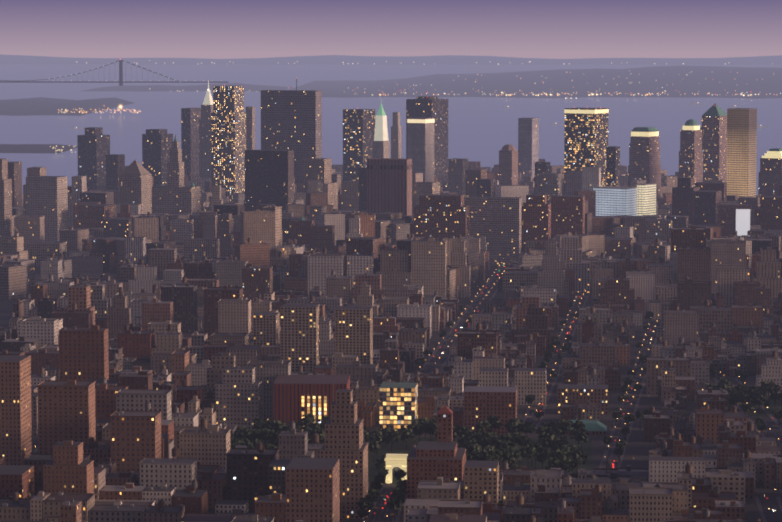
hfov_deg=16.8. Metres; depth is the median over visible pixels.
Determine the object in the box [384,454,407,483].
washington square arch
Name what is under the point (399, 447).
washington square lawn
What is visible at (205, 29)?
sky
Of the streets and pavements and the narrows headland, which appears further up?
the narrows headland
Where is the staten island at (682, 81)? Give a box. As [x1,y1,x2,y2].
[289,65,781,98]
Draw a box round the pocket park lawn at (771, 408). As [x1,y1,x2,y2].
[728,398,781,416]
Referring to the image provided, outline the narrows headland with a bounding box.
[83,83,292,91]
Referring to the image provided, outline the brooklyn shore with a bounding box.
[0,97,133,115]
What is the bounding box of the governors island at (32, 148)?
[0,144,77,152]
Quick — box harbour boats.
[70,97,768,128]
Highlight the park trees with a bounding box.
[223,302,781,520]
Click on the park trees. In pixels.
(563, 456)
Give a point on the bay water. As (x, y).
(484, 130)
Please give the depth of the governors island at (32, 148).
7682.92 m
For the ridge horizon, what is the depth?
27634.37 m
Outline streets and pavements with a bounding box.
[33,265,781,521]
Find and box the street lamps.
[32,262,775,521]
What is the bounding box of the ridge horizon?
[0,54,781,64]
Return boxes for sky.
[0,0,781,58]
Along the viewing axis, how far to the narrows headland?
15400.32 m
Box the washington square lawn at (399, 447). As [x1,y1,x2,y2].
[230,436,591,483]
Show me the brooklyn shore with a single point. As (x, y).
(35, 106)
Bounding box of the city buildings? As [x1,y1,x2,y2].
[0,78,781,521]
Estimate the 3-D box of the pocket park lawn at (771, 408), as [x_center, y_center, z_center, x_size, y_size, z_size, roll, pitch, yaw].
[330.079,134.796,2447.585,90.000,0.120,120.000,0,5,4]
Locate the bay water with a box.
[0,64,781,194]
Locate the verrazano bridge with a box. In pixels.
[0,60,228,85]
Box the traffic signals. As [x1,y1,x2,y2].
[36,275,773,513]

